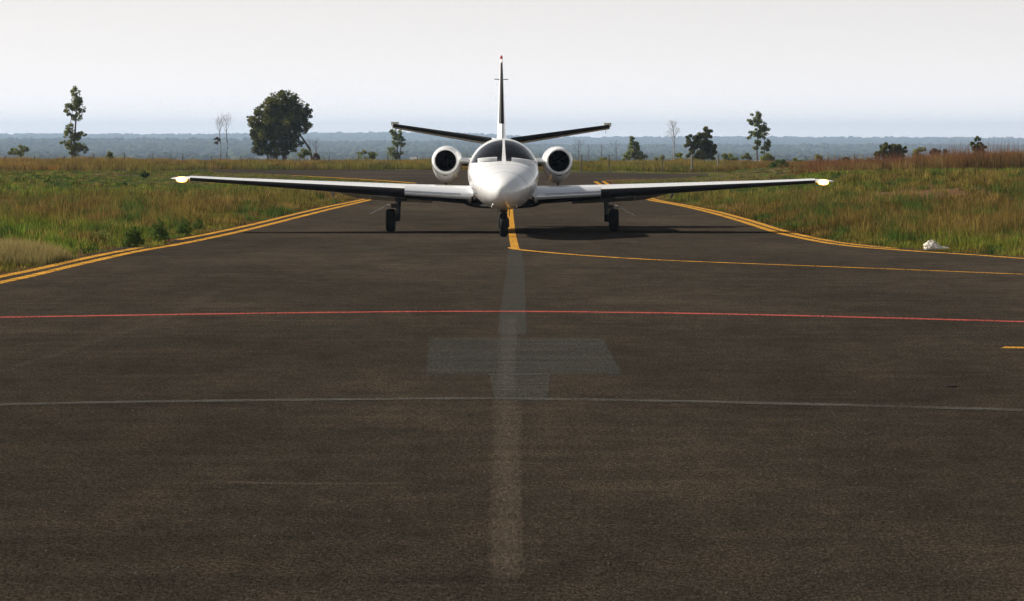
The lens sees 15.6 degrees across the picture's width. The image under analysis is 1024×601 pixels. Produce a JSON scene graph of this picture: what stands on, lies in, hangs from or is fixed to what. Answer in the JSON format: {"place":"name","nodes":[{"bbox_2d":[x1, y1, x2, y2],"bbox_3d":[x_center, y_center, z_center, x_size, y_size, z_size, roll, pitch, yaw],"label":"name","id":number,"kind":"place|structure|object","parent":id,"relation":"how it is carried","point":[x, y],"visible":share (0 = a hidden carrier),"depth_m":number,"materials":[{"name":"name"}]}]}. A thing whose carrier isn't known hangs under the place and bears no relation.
{"place":"outdoors","nodes":[
{"label":"outdoors","id":0,"kind":"place"},
{"bbox_2d":[0,170,1023,600],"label":"taxiway","id":1,"kind":"structure","parent":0,"point":[318,496],"depth_m":30.31,"materials":[{"name":"grey asphalt"}]},
{"bbox_2d":[0,247,138,277],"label":"edge line","id":2,"kind":"object","parent":1,"relation":"on","point":[51,265],"visible":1,"depth_m":67.20,"materials":[{"name":"yellow paint"}]},
{"bbox_2d":[0,199,369,283],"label":"edge line","id":3,"kind":"object","parent":1,"relation":"on","point":[59,268],"visible":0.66,"depth_m":74.67,"materials":[{"name":"yellow paint"}]},
{"bbox_2d":[174,199,364,239],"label":"edge line","id":4,"kind":"object","parent":1,"relation":"on","point":[263,221],"visible":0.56,"depth_m":99.44,"materials":[{"name":"yellow paint"}]},
{"bbox_2d":[248,173,409,182],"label":"edge line","id":5,"kind":"object","parent":1,"relation":"on","point":[352,178],"visible":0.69,"depth_m":202.55,"materials":[{"name":"yellow paint"}]},
{"bbox_2d":[171,55,833,236],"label":"business jet","id":6,"kind":"object","parent":1,"relation":"on","point":[503,174],"visible":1,"depth_m":88.83,"materials":[{"name":"white paint"}]},
{"bbox_2d":[0,311,1023,321],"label":"red line","id":7,"kind":"object","parent":1,"relation":"on","point":[521,311],"visible":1,"depth_m":47.58,"materials":[{"name":"paint"}]},
{"bbox_2d":[9,252,1014,574],"bbox_3d":[0.288,0.219,46.542,17.164,0.016,54.930,0,2,0],"label":"grit","id":8,"kind":"object","parent":1,"relation":"on","point":[505,430],"visible":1,"depth_m":25.77,"materials":[{"name":"grey stone"}]},
{"bbox_2d":[498,249,526,332],"bbox_3d":[0.040,-0.337,59.441,0.360,0.001,33.468,0,2,0],"label":"asphalt patch","id":9,"kind":"object","parent":1,"relation":"on","point":[508,293],"visible":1,"depth_m":52.68,"materials":[{"name":"grey asphalt"}]},
{"bbox_2d":[508,209,518,248],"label":"line","id":10,"kind":"object","parent":1,"relation":"on","point":[512,240],"visible":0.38,"depth_m":88.83,"materials":[{"name":"yellow paint"}]},
{"bbox_2d":[490,373,549,398],"bbox_3d":[0.077,0.776,33.798,0.620,0.001,3.904,0,2,0],"label":"asphalt patch","id":11,"kind":"object","parent":1,"relation":"on","point":[524,383],"visible":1,"depth_m":33.97,"materials":[{"name":"grey asphalt"}]},
{"bbox_2d":[429,338,617,373],"bbox_3d":[0.058,0.564,38.733,2.069,0.001,6.640,0,2,0],"label":"asphalt patch","id":12,"kind":"object","parent":1,"relation":"on","point":[551,363],"visible":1,"depth_m":38.45,"materials":[{"name":"grey asphalt"}]},
{"bbox_2d":[77,397,998,408],"bbox_3d":[-0.035,0.867,31.603,8.986,0.001,1.348,0,2,4],"label":"grey line","id":13,"kind":"object","parent":1,"relation":"on","point":[475,397],"visible":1,"depth_m":31.90,"materials":[{"name":"white paint"}]},
{"bbox_2d":[603,181,890,247],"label":"edge line","id":14,"kind":"object","parent":1,"relation":"on","point":[763,224],"visible":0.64,"depth_m":96.03,"materials":[{"name":"yellow paint"}]},
{"bbox_2d":[508,247,1011,273],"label":"branch line","id":15,"kind":"object","parent":1,"relation":"on","point":[716,262],"visible":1,"depth_m":68.42,"materials":[{"name":"yellow paint"}]},
{"bbox_2d":[593,181,1023,258],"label":"edge line","id":16,"kind":"object","parent":1,"relation":"on","point":[745,222],"visible":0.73,"depth_m":87.06,"materials":[{"name":"yellow paint"}]},
{"bbox_2d":[0,133,1023,274],"bbox_3d":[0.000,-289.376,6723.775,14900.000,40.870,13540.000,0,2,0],"label":"terrain","id":17,"kind":"structure","parent":0,"point":[718,176],"depth_m":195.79,"materials":[{"name":"green plant"}]},
{"bbox_2d":[7,145,30,157],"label":"bush","id":18,"kind":"object","parent":17,"relation":"on","point":[21,151],"visible":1,"depth_m":329.48,"materials":[{"name":"green plant"}]},
{"bbox_2d":[0,235,76,266],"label":"feather grass","id":19,"kind":"structure","parent":17,"relation":"on","point":[29,253],"depth_m":67.31,"materials":[{"name":"beige plant"}]},
{"bbox_2d":[59,86,88,158],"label":"tree","id":20,"kind":"object","parent":17,"relation":"on","point":[75,147],"visible":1,"depth_m":329.54,"materials":[{"name":"green plant"}]},
{"bbox_2d":[92,227,112,242],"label":"weed","id":21,"kind":"object","parent":17,"relation":"on","point":[101,235],"visible":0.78,"depth_m":80.40,"materials":[{"name":"green plant"}]},
{"bbox_2d":[105,151,113,158],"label":"bush","id":22,"kind":"object","parent":17,"relation":"on","point":[109,154],"visible":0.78,"depth_m":299.61,"materials":[{"name":"green plant"}]},
{"bbox_2d":[116,181,127,186],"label":"bush","id":23,"kind":"object","parent":17,"relation":"on","point":[121,183],"visible":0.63,"depth_m":164.76,"materials":[{"name":"green plant"}]},
{"bbox_2d":[121,227,145,247],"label":"weed","id":24,"kind":"object","parent":17,"relation":"on","point":[136,239],"visible":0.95,"depth_m":77.25,"materials":[{"name":"green plant"}]},
{"bbox_2d":[139,170,149,177],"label":"bush","id":25,"kind":"object","parent":17,"relation":"on","point":[144,174],"visible":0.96,"depth_m":204.84,"materials":[{"name":"green plant"}]},
{"bbox_2d":[148,217,170,241],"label":"weed","id":26,"kind":"object","parent":17,"relation":"on","point":[161,231],"visible":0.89,"depth_m":81.58,"materials":[{"name":"green plant"}]},
{"bbox_2d":[175,216,193,235],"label":"weed","id":27,"kind":"object","parent":17,"relation":"on","point":[181,229],"visible":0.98,"depth_m":87.00,"materials":[{"name":"green plant"}]},
{"bbox_2d":[191,218,205,229],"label":"weed","id":28,"kind":"object","parent":17,"relation":"on","point":[200,222],"visible":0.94,"depth_m":91.12,"materials":[{"name":"green plant"}]},
{"bbox_2d":[214,118,222,159],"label":"bare tree","id":29,"kind":"object","parent":17,"relation":"on","point":[218,139],"visible":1,"depth_m":345.65,"materials":[{"name":"grey plant"}]},
{"bbox_2d":[217,113,231,157],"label":"bare tree","id":30,"kind":"object","parent":17,"relation":"on","point":[226,129],"visible":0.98,"depth_m":349.62,"materials":[{"name":"grey plant"}]},
{"bbox_2d":[246,89,312,160],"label":"tree","id":31,"kind":"object","parent":17,"relation":"on","point":[284,112],"visible":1,"depth_m":343.87,"materials":[{"name":"green plant"}]},
{"bbox_2d":[296,148,310,159],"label":"bush","id":32,"kind":"object","parent":17,"relation":"on","point":[304,153],"visible":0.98,"depth_m":319.68,"materials":[{"name":"green plant"}]},
{"bbox_2d":[310,153,319,160],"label":"bush","id":33,"kind":"object","parent":17,"relation":"on","point":[315,154],"visible":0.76,"depth_m":314.64,"materials":[{"name":"green plant"}]},
{"bbox_2d":[356,149,377,159],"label":"bush","id":34,"kind":"object","parent":17,"relation":"on","point":[372,154],"visible":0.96,"depth_m":344.77,"materials":[{"name":"green plant"}]},
{"bbox_2d":[386,129,405,160],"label":"tree","id":35,"kind":"object","parent":17,"relation":"on","point":[398,139],"visible":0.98,"depth_m":339.61,"materials":[{"name":"green plant"}]},
{"bbox_2d":[0,154,883,171],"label":"tall dry grass","id":36,"kind":"structure","parent":17,"relation":"on","point":[128,164],"depth_m":267.10,"materials":[{"name":"brown plant"}]},
{"bbox_2d":[5,152,891,172],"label":"wire fence","id":37,"kind":"object","parent":17,"relation":"on","point":[691,160],"visible":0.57,"depth_m":245.84,"materials":[{"name":"grey metal"}]},
{"bbox_2d":[0,131,1023,161],"bbox_3d":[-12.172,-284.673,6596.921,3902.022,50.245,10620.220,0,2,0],"label":"distant woodland","id":38,"kind":"object","parent":17,"relation":"on","point":[119,145],"visible":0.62,"depth_m":5679.55,"materials":[{"name":"green plant"}]},
{"bbox_2d":[573,140,584,159],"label":"dead tree","id":39,"kind":"object","parent":17,"relation":"on","point":[578,147],"visible":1,"depth_m":344.69,"materials":[{"name":"grey wood"}]},
{"bbox_2d":[622,136,647,160],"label":"tree","id":40,"kind":"object","parent":17,"relation":"on","point":[634,151],"visible":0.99,"depth_m":334.42,"materials":[{"name":"green plant"}]},
{"bbox_2d":[663,121,679,159],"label":"bare tree","id":41,"kind":"object","parent":17,"relation":"on","point":[673,134],"visible":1,"depth_m":324.69,"materials":[{"name":"beige plant"}]},
{"bbox_2d":[675,152,682,159],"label":"bush","id":42,"kind":"object","parent":17,"relation":"on","point":[679,154],"visible":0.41,"depth_m":319.80,"materials":[{"name":"green plant"}]},
{"bbox_2d":[683,126,717,160],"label":"tree","id":43,"kind":"object","parent":17,"relation":"on","point":[705,146],"visible":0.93,"depth_m":321.46,"materials":[{"name":"green plant"}]},
{"bbox_2d":[721,153,738,160],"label":"bush","id":44,"kind":"object","parent":17,"relation":"on","point":[727,156],"visible":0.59,"depth_m":319.51,"materials":[{"name":"green plant"}]},
{"bbox_2d":[740,152,751,160],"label":"bush","id":45,"kind":"object","parent":17,"relation":"on","point":[746,156],"visible":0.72,"depth_m":319.79,"materials":[{"name":"green plant"}]},
{"bbox_2d":[746,110,770,160],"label":"tree","id":46,"kind":"object","parent":17,"relation":"on","point":[761,132],"visible":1,"depth_m":334.54,"materials":[{"name":"green plant"}]},
{"bbox_2d":[759,152,773,160],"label":"bush","id":47,"kind":"object","parent":17,"relation":"on","point":[766,156],"visible":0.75,"depth_m":314.89,"materials":[{"name":"green plant"}]},
{"bbox_2d":[767,159,793,167],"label":"bush","id":48,"kind":"object","parent":17,"relation":"on","point":[777,163],"visible":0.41,"depth_m":233.57,"materials":[{"name":"green plant"}]},
{"bbox_2d":[873,142,907,158],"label":"tree","id":49,"kind":"object","parent":17,"relation":"on","point":[885,147],"visible":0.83,"depth_m":299.38,"materials":[{"name":"green plant"}]},
{"bbox_2d":[777,148,1023,175],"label":"red dry grass","id":50,"kind":"structure","parent":17,"relation":"on","point":[1015,159],"depth_m":174.65,"materials":[{"name":"brown plant"}]},
{"bbox_2d":[803,135,1023,171],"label":"dry stalks","id":51,"kind":"object","parent":17,"relation":"on","point":[858,160],"visible":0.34,"depth_m":188.55,"materials":[{"name":"brown plant"}]},
{"bbox_2d":[911,147,925,156],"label":"bush","id":52,"kind":"object","parent":17,"relation":"on","point":[921,149],"visible":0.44,"depth_m":279.76,"materials":[{"name":"green plant"}]},
{"bbox_2d":[930,148,947,155],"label":"bush","id":53,"kind":"object","parent":17,"relation":"on","point":[946,150],"visible":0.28,"depth_m":289.48,"materials":[{"name":"brown plant"}]},
{"bbox_2d":[970,136,986,152],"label":"tree","id":54,"kind":"object","parent":17,"relation":"on","point":[977,145],"visible":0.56,"depth_m":289.68,"materials":[{"name":"green plant"}]},
{"bbox_2d":[0,0,1023,137],"label":"sky","id":55,"kind":"structure","parent":0,"point":[811,68],"materials":[{"name":"white"}]},
{"bbox_2d":[923,240,948,249],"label":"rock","id":56,"kind":"object","parent":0,"point":[931,245],"visible":1,"depth_m":74.54,"materials":[{"name":"white stone"}]}
]}

